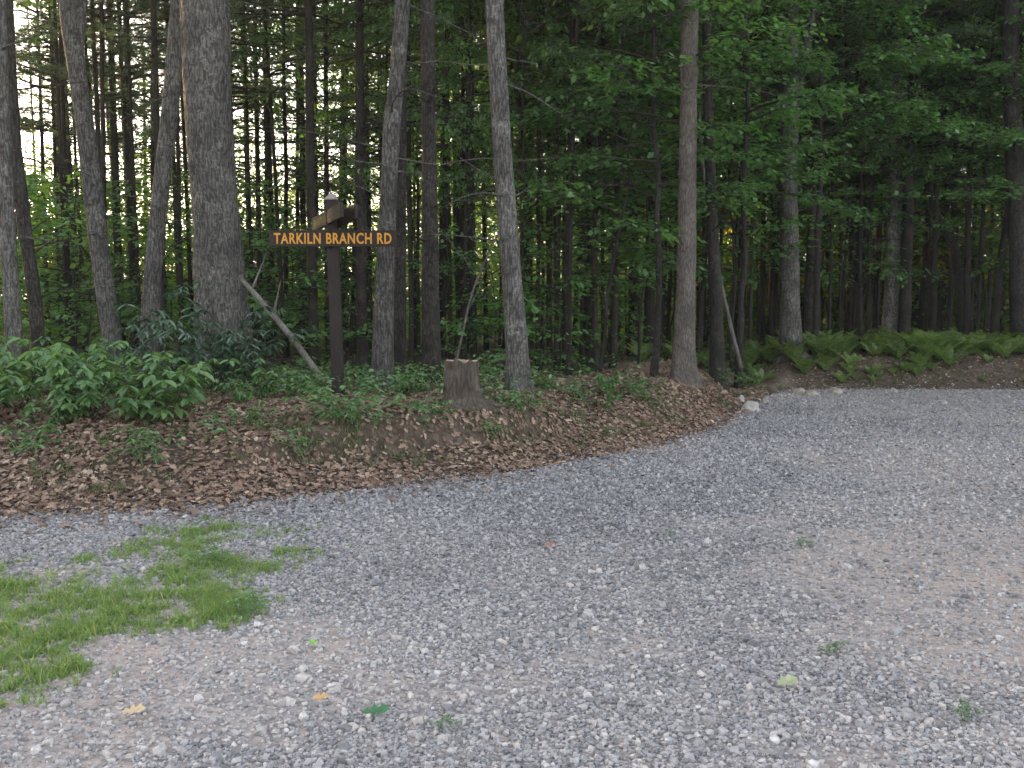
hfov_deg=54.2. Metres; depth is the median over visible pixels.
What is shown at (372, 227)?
sapling
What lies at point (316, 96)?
broadleaf tree
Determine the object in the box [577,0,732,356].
pine tree
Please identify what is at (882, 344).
fern
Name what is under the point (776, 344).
fern
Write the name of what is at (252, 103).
broadleaf tree
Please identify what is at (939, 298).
broadleaf tree
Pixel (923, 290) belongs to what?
pine tree
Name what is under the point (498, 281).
sapling
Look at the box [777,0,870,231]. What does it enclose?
broadleaf tree
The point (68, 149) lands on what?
pine tree
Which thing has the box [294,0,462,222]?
broadleaf tree
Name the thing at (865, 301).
sapling
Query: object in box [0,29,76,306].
pine tree
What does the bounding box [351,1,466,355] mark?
broadleaf tree
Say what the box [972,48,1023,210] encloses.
broadleaf tree
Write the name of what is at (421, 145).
broadleaf tree
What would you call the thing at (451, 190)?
broadleaf tree
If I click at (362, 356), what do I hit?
pine tree
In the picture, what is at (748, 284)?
sapling
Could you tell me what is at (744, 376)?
leafy shrub
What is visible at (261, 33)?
broadleaf tree
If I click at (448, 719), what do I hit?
weed
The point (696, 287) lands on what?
sapling
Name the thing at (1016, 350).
fern
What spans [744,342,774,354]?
fern
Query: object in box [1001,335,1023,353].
fern
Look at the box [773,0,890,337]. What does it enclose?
broadleaf tree
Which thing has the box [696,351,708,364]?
fern
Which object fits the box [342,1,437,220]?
broadleaf tree
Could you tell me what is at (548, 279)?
pine tree
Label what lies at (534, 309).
sapling
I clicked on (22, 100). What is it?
sky
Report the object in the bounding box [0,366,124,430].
leafy shrub
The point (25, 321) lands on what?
sapling
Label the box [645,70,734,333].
broadleaf tree
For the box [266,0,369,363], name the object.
pine tree
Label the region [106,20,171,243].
pine tree
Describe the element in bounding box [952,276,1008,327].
sapling
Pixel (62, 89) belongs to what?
broadleaf tree
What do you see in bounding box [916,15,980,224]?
broadleaf tree
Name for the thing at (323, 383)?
leafy shrub
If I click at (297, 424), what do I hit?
moss and weeds
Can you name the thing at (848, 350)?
fern
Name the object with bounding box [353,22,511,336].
broadleaf tree
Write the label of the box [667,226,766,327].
sapling
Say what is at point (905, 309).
pine tree
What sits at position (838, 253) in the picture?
sapling
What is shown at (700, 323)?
maple tree
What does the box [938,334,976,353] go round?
fern
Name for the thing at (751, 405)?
rock
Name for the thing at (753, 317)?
sapling
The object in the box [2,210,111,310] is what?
sapling
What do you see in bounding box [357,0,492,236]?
broadleaf tree
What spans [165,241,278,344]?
sapling
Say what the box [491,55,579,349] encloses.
broadleaf tree
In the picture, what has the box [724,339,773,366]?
fern
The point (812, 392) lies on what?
rock
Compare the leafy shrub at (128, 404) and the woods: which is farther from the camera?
the woods
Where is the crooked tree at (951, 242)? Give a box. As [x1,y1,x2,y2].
[903,10,1023,336]
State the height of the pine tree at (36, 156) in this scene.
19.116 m
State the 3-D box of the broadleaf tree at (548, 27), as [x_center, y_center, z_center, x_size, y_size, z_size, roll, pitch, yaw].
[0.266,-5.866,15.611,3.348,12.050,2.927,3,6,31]
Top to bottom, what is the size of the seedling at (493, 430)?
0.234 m
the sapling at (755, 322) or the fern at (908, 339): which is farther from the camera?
the sapling at (755, 322)
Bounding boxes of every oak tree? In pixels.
[79,0,265,389]
[669,0,792,389]
[711,0,851,363]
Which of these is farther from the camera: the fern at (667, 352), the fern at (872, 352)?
the fern at (667, 352)
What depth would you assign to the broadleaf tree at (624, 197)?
24.05 m
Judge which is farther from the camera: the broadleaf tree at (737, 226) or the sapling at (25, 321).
the broadleaf tree at (737, 226)
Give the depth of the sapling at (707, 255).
30.14 m
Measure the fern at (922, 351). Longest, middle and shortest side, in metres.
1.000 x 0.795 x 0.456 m
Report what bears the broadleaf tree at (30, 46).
on the forest floor ground at (435, 438)
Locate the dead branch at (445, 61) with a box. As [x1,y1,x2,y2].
[396,58,488,64]
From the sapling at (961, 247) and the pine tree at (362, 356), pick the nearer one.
the pine tree at (362, 356)
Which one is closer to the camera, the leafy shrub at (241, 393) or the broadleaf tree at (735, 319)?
the leafy shrub at (241, 393)
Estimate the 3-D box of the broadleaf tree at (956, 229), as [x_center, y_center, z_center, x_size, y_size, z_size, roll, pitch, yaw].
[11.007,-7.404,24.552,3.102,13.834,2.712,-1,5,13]
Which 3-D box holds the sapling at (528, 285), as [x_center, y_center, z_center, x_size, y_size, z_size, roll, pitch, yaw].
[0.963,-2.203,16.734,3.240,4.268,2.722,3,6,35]
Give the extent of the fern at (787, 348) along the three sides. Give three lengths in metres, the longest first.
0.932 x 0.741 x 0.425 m
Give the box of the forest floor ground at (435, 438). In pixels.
[0,314,1023,514]
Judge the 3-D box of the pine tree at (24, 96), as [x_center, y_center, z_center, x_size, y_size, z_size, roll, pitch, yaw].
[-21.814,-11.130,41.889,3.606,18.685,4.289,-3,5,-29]
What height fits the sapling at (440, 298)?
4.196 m
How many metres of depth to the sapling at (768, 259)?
21.04 m
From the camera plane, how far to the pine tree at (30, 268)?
11.73 m
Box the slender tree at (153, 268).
[74,0,181,383]
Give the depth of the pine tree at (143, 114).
37.00 m
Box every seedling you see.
[0,417,65,456]
[100,424,185,466]
[185,401,279,432]
[263,423,330,458]
[280,381,362,417]
[316,387,407,431]
[392,396,456,426]
[471,418,511,439]
[492,387,552,412]
[568,387,623,410]
[625,382,660,400]
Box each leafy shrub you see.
[0,337,64,391]
[0,343,72,409]
[0,362,33,406]
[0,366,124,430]
[5,336,124,393]
[6,337,128,403]
[43,352,160,421]
[79,340,197,399]
[106,362,214,427]
[134,358,239,412]
[211,374,257,402]
[234,358,309,400]
[280,369,324,396]
[298,366,331,389]
[346,371,385,391]
[380,369,425,394]
[472,350,504,380]
[531,369,555,390]
[558,379,592,395]
[579,370,623,396]
[621,371,663,389]
[705,368,732,384]
[729,368,761,387]
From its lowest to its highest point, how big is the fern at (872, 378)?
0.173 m
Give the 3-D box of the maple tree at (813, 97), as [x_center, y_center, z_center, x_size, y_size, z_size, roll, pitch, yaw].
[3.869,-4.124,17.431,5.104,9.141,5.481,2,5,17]
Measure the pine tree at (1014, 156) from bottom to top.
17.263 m
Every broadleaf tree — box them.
[14,0,116,365]
[14,1,104,350]
[15,0,117,355]
[16,0,100,342]
[16,7,90,350]
[29,1,98,351]
[86,0,161,341]
[88,0,149,364]
[104,0,187,371]
[116,0,234,275]
[117,1,241,364]
[122,0,193,357]
[132,20,180,341]
[135,0,354,317]
[142,12,194,349]
[171,35,241,241]
[230,3,252,300]
[231,0,272,264]
[231,0,343,370]
[231,1,286,294]
[231,5,297,341]
[232,0,320,353]
[233,0,418,352]
[236,0,331,357]
[291,3,391,129]
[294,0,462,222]
[314,1,444,202]
[314,1,444,362]
[318,0,477,374]
[332,0,487,243]
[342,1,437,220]
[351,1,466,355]
[352,31,475,235]
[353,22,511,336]
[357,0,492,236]
[370,60,451,348]
[371,36,452,302]
[372,0,543,350]
[376,0,536,359]
[390,6,508,358]
[406,35,496,299]
[410,0,524,359]
[412,81,493,245]
[414,5,515,353]
[418,2,535,242]
[436,0,583,284]
[436,4,561,357]
[437,0,625,285]
[465,0,575,218]
[475,33,568,351]
[475,105,566,348]
[477,0,624,370]
[482,0,658,371]
[484,2,627,307]
[485,59,588,242]
[491,18,605,343]
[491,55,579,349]
[503,6,634,311]
[518,32,645,347]
[526,0,626,374]
[526,0,678,367]
[526,16,624,361]
[565,2,678,362]
[575,33,645,333]
[575,39,645,351]
[575,43,674,351]
[580,106,664,352]
[621,162,696,346]
[624,67,761,339]
[624,113,626,343]
[626,73,728,240]
[640,100,666,338]
[641,112,718,349]
[642,26,728,356]
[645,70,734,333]
[658,12,749,255]
[668,176,766,336]
[670,11,778,272]
[672,70,750,350]
[673,13,828,348]
[699,147,836,343]
[706,96,760,346]
[711,24,777,346]
[713,9,804,359]
[714,35,773,344]
[717,55,758,268]
[718,24,831,344]
[721,5,854,349]
[722,11,855,224]
[727,4,847,216]
[730,0,1023,350]
[745,1,891,335]
[763,0,891,331]
[766,217,776,336]
[768,0,931,330]
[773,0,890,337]
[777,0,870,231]
[798,0,937,352]
[798,1,901,338]
[799,0,1023,333]
[799,186,803,324]
[803,147,847,277]
[806,179,885,306]
[820,7,837,330]
[822,221,886,330]
[824,30,904,339]
[825,184,838,333]
[826,35,853,333]
[828,0,1023,336]
[829,16,990,321]
[830,0,1023,338]
[834,5,916,288]
[843,14,938,332]
[846,11,951,336]
[847,0,961,247]
[871,64,952,333]
[874,115,1004,330]
[880,172,920,332]
[884,15,999,198]
[914,80,1004,335]
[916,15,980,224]
[923,0,1023,335]
[928,167,960,327]
[931,7,1019,330]
[938,15,1004,334]
[950,0,1023,335]
[959,103,1022,328]
[959,143,1003,328]
[961,8,1023,336]
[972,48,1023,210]
[978,105,1004,258]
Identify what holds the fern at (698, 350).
on the forest floor ground at (435, 438)
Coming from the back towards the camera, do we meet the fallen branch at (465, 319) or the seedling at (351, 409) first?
the fallen branch at (465, 319)
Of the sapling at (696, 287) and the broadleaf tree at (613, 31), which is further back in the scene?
the sapling at (696, 287)
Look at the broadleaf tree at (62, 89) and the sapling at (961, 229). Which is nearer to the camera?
the broadleaf tree at (62, 89)
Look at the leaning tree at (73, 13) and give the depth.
12.93 m
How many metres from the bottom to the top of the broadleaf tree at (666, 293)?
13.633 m
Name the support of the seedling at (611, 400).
on the forest floor ground at (435, 438)
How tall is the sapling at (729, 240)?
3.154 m
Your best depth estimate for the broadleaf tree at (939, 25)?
21.11 m
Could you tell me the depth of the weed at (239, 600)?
5.04 m
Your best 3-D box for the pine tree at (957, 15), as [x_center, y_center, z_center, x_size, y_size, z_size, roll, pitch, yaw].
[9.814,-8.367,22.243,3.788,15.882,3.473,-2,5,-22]
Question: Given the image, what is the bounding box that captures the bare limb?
[398,156,557,191]
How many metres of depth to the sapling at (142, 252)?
28.48 m
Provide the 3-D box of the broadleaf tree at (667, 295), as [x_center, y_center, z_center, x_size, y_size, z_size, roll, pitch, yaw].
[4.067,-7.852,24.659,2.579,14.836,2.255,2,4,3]
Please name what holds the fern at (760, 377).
on the forest floor ground at (435, 438)
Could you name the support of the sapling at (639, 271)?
on the forest floor ground at (435, 438)
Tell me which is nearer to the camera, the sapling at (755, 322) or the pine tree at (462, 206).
the pine tree at (462, 206)
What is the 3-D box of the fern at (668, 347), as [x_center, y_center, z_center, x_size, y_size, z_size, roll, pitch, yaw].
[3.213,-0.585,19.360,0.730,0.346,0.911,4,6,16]
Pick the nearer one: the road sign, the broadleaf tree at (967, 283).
the road sign
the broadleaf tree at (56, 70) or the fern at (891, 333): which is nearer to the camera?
the broadleaf tree at (56, 70)
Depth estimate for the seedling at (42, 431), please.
8.61 m
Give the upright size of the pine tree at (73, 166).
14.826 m
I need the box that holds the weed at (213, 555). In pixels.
[177,541,231,564]
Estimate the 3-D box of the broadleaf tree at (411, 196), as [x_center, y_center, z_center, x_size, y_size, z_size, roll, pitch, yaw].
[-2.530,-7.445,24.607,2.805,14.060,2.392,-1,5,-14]
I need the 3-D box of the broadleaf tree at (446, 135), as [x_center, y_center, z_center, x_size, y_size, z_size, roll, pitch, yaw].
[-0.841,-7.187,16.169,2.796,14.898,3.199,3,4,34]
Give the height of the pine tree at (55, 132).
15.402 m
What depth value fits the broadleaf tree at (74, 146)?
23.00 m
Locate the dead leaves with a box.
[0,341,1023,533]
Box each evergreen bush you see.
[97,312,271,392]
[106,281,308,392]
[182,309,286,388]
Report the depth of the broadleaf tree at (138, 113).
25.91 m
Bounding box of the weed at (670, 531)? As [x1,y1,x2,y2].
[658,530,675,536]
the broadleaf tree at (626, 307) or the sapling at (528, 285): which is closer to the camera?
the sapling at (528, 285)
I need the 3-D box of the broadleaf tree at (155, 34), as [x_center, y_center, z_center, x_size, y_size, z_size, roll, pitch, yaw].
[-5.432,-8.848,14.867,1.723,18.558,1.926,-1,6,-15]
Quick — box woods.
[0,2,1022,352]
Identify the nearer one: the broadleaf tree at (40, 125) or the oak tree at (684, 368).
the oak tree at (684, 368)
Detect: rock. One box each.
[737,395,744,401]
[741,401,759,411]
[761,398,768,402]
[789,388,804,394]
[805,390,818,394]
[829,387,842,393]
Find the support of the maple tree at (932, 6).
on the forest floor ground at (435, 438)
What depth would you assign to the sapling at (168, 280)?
22.68 m
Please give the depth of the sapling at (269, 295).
21.09 m
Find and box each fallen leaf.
[122,703,145,713]
[308,639,316,644]
[311,692,327,699]
[361,702,389,714]
[777,674,797,685]
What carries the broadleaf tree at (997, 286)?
on the forest floor ground at (435, 438)
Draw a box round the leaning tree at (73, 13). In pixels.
[49,0,127,382]
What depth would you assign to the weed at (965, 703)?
3.80 m
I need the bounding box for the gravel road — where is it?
[0,389,1023,767]
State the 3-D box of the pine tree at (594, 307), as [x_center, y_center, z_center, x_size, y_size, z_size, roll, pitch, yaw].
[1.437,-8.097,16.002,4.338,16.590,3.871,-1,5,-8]
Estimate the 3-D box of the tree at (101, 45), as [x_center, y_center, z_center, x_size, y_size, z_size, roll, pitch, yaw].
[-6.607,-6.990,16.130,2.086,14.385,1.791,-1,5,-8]
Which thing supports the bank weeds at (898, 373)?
on the forest floor ground at (435, 438)
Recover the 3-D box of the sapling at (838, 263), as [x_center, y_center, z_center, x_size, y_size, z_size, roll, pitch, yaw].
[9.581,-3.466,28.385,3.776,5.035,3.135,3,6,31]
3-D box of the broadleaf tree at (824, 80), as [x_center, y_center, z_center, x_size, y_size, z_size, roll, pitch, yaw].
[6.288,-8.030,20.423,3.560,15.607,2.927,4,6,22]
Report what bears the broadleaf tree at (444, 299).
on the forest floor ground at (435, 438)
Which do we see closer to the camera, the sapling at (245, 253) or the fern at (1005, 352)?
the fern at (1005, 352)
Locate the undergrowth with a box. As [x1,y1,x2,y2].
[2,334,1019,440]
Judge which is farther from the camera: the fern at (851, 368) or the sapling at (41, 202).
the fern at (851, 368)
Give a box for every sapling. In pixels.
[0,146,73,301]
[0,159,49,342]
[0,164,172,352]
[0,172,78,296]
[0,177,127,345]
[0,178,125,314]
[2,169,140,349]
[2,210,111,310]
[2,264,97,353]
[20,225,141,331]
[39,242,141,347]
[44,237,194,374]
[61,119,192,341]
[69,170,248,349]
[81,214,145,320]
[164,213,277,311]
[165,170,290,305]
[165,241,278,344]
[166,225,267,326]
[166,231,245,314]
[180,221,369,376]
[181,170,324,338]
[184,238,305,344]
[240,197,348,357]
[243,197,354,358]
[246,247,323,329]
[256,247,348,335]
[263,248,421,372]
[278,249,373,329]
[289,135,419,305]
[318,224,415,322]
[319,195,406,287]
[322,252,421,344]
[406,194,488,304]
[406,206,481,317]
[406,222,503,358]
[418,248,566,373]
[438,202,499,314]
[451,212,502,331]
[452,227,502,325]
[452,261,503,339]
[466,232,626,372]
[477,246,573,337]
[477,256,502,327]
[484,136,661,370]
[489,258,573,343]
[514,0,750,373]
[519,28,720,266]
[519,209,611,335]
[531,188,643,331]
[532,268,579,325]
[533,205,600,321]
[540,247,628,334]
[548,81,765,363]
[553,222,665,355]
[572,186,667,298]
[579,137,769,358]
[598,262,672,333]
[598,266,672,335]
[605,39,825,371]
[607,227,725,346]
[655,210,779,317]
[667,160,749,333]
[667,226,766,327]
[672,262,767,341]
[695,128,863,347]
[695,238,753,327]
[695,268,767,338]
[697,65,742,368]
[707,207,766,301]
[724,222,779,335]
[725,239,805,327]
[745,249,803,328]
[748,202,847,303]
[754,210,875,323]
[755,61,932,293]
[760,186,875,328]
[779,218,920,325]
[799,180,881,296]
[800,141,963,302]
[800,256,880,334]
[801,170,942,296]
[823,57,1003,331]
[825,212,921,314]
[845,179,985,314]
[864,184,1005,325]
[872,193,984,322]
[914,53,1023,332]
[914,103,1023,332]
[946,203,1008,328]
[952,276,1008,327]
[977,74,1023,250]
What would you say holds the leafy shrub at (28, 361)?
on the forest floor ground at (435, 438)
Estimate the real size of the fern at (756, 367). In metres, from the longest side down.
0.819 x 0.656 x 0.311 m
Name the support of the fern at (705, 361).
on the forest floor ground at (435, 438)
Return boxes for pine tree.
[0,0,87,389]
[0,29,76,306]
[6,0,110,388]
[15,0,159,348]
[15,8,144,342]
[15,23,36,169]
[15,27,45,163]
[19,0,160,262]
[19,11,52,308]
[25,5,93,198]
[27,0,174,349]
[28,0,188,351]
[29,39,123,333]
[49,6,149,337]
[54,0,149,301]
[66,1,243,297]
[69,4,162,289]
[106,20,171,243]
[117,7,182,155]
[125,0,318,266]
[133,0,354,359]
[149,18,260,238]
[181,30,279,233]
[229,0,374,378]
[230,0,306,357]
[232,0,466,376]
[233,1,352,350]
[252,0,486,390]
[257,4,343,346]
[261,3,354,281]
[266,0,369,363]
[273,0,411,347]
[293,0,441,353]
[294,0,378,278]
[295,1,416,356]
[317,0,446,377]
[318,0,389,349]
[337,0,497,383]
[384,0,534,358]
[416,0,591,393]
[436,0,495,359]
[450,6,496,349]
[450,7,615,364]
[458,12,555,345]
[460,44,599,356]
[505,0,674,373]
[505,0,724,371]
[509,0,741,367]
[535,3,612,364]
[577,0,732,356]
[579,0,762,356]
[605,215,627,339]
[620,9,713,357]
[649,0,780,393]
[714,0,940,332]
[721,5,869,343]
[770,10,966,338]
[822,84,946,274]
[835,0,927,348]
[847,0,1004,349]
[874,13,1022,331]
[881,42,1000,332]
[920,0,1002,330]
[943,0,1023,354]
[976,4,1007,334]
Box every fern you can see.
[624,342,663,360]
[631,339,652,353]
[662,345,671,358]
[663,343,696,351]
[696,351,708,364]
[696,353,708,368]
[697,346,725,359]
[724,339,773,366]
[725,345,773,367]
[742,360,777,376]
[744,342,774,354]
[745,367,777,382]
[752,345,782,363]
[765,337,809,354]
[768,336,811,354]
[772,343,816,363]
[790,356,812,368]
[791,357,821,374]
[802,331,856,353]
[803,335,841,355]
[804,334,836,355]
[808,352,847,372]
[809,329,843,346]
[816,329,855,355]
[818,347,844,358]
[829,370,851,383]
[835,352,867,365]
[837,343,859,353]
[838,332,872,351]
[840,363,861,371]
[846,328,886,347]
[849,339,864,352]
[849,371,866,380]
[851,332,898,343]
[859,335,893,344]
[859,341,887,354]
[859,362,888,375]
[863,342,886,356]
[863,365,882,374]
[867,331,909,354]
[867,374,883,382]
[868,339,900,354]
[874,331,913,343]
[875,330,914,341]
[876,326,912,337]
[881,367,901,374]
[885,338,913,355]
[888,349,911,357]
[895,332,952,356]
[895,361,914,370]
[899,363,928,375]
[900,362,916,371]
[902,362,925,373]
[903,330,937,354]
[903,348,939,366]
[907,330,957,342]
[909,330,968,349]
[912,339,967,360]
[914,334,958,347]
[923,344,978,366]
[923,361,941,370]
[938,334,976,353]
[942,333,974,351]
[950,328,988,354]
[957,338,987,354]
[965,331,1004,353]
[975,330,1018,352]
[977,349,990,356]
[977,375,987,381]
[980,354,996,361]
[981,337,1013,354]
[992,338,1021,358]
[998,333,1023,354]
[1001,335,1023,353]
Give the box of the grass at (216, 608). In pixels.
[0,511,351,708]
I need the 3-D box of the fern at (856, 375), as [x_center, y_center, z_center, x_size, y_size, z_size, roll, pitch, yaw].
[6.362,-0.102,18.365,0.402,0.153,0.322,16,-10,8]
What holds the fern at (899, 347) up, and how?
on the forest floor ground at (435, 438)
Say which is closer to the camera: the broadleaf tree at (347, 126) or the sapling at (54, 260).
the broadleaf tree at (347, 126)
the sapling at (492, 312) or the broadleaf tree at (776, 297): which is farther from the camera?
the sapling at (492, 312)
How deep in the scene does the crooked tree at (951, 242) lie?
21.22 m
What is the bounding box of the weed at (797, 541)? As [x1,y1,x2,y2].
[793,536,816,546]
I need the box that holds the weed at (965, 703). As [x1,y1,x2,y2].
[945,697,985,720]
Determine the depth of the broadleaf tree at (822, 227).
24.47 m
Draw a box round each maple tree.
[14,0,179,352]
[444,0,722,355]
[485,0,828,376]
[605,0,845,359]
[610,0,894,388]
[658,0,976,354]
[732,0,1023,343]
[838,0,1023,264]
[848,0,1000,243]
[882,0,1023,170]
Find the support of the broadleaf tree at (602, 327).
on the forest floor ground at (435, 438)
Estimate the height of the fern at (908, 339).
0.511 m
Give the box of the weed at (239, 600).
[226,586,271,618]
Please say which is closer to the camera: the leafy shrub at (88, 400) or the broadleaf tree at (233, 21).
the leafy shrub at (88, 400)
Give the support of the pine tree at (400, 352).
on the forest floor ground at (435, 438)
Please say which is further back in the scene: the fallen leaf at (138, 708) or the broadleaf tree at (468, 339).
the broadleaf tree at (468, 339)
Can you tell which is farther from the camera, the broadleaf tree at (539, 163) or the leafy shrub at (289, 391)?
the broadleaf tree at (539, 163)
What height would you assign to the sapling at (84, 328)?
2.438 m
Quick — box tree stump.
[438,359,518,412]
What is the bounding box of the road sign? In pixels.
[269,192,396,394]
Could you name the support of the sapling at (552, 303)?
on the forest floor ground at (435, 438)
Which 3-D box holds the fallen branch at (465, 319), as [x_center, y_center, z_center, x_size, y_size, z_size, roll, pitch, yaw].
[-0.526,-1.288,15.387,1.358,2.704,0.571,-3,5,-28]
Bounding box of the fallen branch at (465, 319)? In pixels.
[438,226,497,359]
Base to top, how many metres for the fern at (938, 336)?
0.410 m
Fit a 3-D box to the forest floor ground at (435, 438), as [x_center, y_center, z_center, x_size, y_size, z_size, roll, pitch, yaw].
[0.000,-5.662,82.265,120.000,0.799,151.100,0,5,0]
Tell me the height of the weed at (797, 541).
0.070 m
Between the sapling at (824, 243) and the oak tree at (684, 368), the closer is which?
the oak tree at (684, 368)
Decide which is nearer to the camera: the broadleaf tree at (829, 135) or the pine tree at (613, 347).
the pine tree at (613, 347)
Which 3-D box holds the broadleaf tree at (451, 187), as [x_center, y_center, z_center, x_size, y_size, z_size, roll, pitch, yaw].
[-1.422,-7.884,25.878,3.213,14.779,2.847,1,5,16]
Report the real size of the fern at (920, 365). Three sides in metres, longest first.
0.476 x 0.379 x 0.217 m
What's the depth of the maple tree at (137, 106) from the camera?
18.46 m
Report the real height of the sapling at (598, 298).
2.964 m
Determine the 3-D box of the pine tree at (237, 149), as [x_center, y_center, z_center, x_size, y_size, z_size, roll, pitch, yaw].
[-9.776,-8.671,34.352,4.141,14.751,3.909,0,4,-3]
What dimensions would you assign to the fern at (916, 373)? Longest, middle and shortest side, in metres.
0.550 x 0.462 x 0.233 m
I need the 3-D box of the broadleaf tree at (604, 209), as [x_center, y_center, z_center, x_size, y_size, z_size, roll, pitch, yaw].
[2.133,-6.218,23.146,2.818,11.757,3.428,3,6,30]
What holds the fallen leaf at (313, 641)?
on the gravel road
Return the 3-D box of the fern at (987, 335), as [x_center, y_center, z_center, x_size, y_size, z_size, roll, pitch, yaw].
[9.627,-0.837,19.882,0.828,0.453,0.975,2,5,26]
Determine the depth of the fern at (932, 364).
18.60 m
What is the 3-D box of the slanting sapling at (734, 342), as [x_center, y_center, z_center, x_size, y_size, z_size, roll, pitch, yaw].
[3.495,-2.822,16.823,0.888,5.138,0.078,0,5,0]
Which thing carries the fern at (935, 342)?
on the forest floor ground at (435, 438)
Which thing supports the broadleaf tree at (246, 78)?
on the forest floor ground at (435, 438)
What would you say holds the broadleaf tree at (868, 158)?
on the forest floor ground at (435, 438)
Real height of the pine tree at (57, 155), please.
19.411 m
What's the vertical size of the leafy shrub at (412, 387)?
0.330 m
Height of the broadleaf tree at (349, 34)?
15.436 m
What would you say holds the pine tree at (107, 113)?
on the forest floor ground at (435, 438)
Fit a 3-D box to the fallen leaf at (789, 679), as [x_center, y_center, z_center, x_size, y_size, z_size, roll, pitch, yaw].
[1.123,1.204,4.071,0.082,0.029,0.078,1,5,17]
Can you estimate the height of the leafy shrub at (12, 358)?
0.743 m
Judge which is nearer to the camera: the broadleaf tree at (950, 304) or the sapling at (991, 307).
the broadleaf tree at (950, 304)
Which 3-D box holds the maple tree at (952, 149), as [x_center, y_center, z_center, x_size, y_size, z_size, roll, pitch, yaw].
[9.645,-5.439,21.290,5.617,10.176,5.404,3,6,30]
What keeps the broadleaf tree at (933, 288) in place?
on the forest floor ground at (435, 438)
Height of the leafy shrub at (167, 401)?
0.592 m
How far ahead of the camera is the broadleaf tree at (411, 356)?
16.65 m
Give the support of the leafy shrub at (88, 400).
on the forest floor ground at (435, 438)
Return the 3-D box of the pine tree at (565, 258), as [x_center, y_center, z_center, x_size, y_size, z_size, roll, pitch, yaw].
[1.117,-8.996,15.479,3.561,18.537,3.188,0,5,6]
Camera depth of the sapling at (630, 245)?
18.11 m
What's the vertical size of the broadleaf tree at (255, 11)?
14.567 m
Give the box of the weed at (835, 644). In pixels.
[809,640,848,655]
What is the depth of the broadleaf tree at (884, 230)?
25.91 m
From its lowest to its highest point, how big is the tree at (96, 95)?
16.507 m
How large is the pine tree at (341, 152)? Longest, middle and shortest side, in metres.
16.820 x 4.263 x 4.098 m
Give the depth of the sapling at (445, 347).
16.67 m
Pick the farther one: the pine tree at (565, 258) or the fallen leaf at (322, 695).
the pine tree at (565, 258)
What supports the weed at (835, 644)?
on the gravel road
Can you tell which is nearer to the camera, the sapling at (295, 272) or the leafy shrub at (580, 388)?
the leafy shrub at (580, 388)
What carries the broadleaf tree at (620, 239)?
on the forest floor ground at (435, 438)
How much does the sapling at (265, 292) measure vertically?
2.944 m
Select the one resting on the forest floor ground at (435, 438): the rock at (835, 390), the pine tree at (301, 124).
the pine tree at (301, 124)
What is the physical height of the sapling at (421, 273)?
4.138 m
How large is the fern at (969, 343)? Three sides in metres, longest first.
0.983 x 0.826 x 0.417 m
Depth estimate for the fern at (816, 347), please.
18.97 m
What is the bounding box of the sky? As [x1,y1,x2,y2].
[14,0,1001,298]
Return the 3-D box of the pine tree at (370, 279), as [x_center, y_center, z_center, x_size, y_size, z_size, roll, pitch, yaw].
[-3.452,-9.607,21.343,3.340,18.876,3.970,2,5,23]
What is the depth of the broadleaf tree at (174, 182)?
18.80 m
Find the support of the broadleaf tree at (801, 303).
on the forest floor ground at (435, 438)
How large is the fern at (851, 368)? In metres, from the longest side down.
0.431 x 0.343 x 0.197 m
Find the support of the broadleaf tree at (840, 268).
on the forest floor ground at (435, 438)
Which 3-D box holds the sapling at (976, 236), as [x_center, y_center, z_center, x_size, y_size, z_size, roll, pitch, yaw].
[9.179,-3.875,22.718,4.092,6.482,3.946,2,8,43]
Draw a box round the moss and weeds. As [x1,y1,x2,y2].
[19,365,754,498]
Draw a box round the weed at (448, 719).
[430,710,461,727]
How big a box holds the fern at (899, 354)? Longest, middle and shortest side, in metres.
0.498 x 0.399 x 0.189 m
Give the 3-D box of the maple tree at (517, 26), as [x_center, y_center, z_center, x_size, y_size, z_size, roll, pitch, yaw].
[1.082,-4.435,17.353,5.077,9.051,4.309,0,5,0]
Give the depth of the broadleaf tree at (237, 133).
24.61 m
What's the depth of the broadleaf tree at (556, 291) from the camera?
16.36 m
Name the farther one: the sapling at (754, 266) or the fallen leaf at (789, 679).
the sapling at (754, 266)
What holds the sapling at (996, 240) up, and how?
on the forest floor ground at (435, 438)
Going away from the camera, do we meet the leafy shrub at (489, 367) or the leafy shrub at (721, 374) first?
the leafy shrub at (489, 367)
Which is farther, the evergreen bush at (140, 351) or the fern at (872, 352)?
the fern at (872, 352)
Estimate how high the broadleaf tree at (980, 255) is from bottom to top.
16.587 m
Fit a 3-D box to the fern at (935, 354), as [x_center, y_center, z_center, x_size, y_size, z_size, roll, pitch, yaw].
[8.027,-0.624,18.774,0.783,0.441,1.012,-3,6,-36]
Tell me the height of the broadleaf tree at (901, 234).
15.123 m
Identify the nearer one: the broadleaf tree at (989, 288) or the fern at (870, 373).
the fern at (870, 373)
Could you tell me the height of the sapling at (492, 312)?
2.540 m
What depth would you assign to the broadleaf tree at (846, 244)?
21.09 m
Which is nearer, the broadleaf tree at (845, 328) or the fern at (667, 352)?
the fern at (667, 352)
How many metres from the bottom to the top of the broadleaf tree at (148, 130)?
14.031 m
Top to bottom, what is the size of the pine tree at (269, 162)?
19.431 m
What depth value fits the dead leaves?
9.19 m
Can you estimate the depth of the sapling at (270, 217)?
19.71 m
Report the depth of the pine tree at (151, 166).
22.59 m
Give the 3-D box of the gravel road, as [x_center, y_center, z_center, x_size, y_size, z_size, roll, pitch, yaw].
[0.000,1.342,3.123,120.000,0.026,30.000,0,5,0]
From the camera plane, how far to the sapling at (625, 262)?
26.32 m
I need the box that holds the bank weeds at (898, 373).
[743,348,1013,391]
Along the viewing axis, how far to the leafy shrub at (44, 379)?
9.54 m
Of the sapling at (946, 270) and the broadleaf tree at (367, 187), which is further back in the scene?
the sapling at (946, 270)

